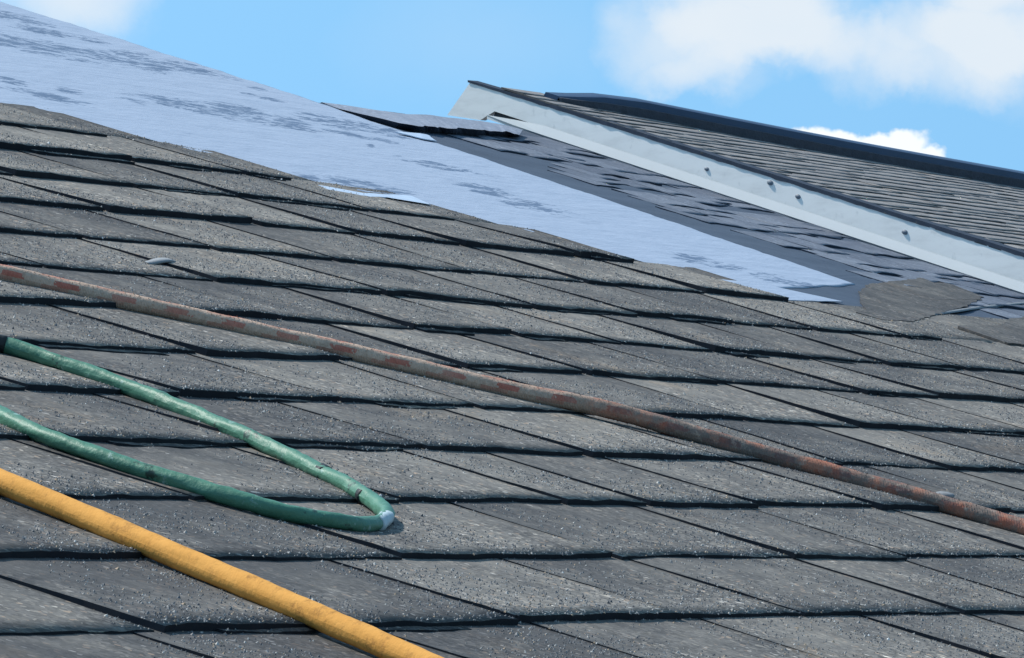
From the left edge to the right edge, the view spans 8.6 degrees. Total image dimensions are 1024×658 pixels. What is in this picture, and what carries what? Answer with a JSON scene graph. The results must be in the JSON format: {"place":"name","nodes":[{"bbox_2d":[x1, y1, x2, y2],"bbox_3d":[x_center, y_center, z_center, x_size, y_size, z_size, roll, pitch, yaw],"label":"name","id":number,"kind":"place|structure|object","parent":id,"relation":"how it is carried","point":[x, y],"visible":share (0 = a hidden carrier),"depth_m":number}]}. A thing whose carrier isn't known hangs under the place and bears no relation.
{"place":"outdoors","nodes":[
{"label":"outdoors","id":0,"kind":"place"},
{"bbox_2d":[0,0,1023,170],"label":"sky","id":1,"kind":"structure","parent":0,"point":[943,78]},
{"label":"ground","id":2,"kind":"structure","parent":0,"visible":0},
{"bbox_2d":[0,2,1023,657],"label":"house","id":3,"kind":"structure","parent":2,"relation":"on","point":[856,306],"depth_m":6.16},
{"bbox_2d":[145,258,175,264],"bbox_3d":[-0.313,-0.060,6.172,0.011,0.010,0.091,-1,-2,16],"label":"shingle chip","id":4,"kind":"object","parent":3,"relation":"on","point":[154,261],"visible":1,"depth_m":6.15},
{"bbox_2d":[0,334,394,531],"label":"green hose","id":5,"kind":"object","parent":3,"relation":"on","point":[380,508],"visible":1,"depth_m":4.74},
{"bbox_2d":[0,468,443,657],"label":"orange hose","id":6,"kind":"object","parent":3,"relation":"on","point":[339,626],"visible":1,"depth_m":4.24},
{"bbox_2d":[0,264,1023,534],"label":"red flecked rope","id":7,"kind":"object","parent":3,"relation":"on","point":[948,502],"visible":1,"depth_m":5.83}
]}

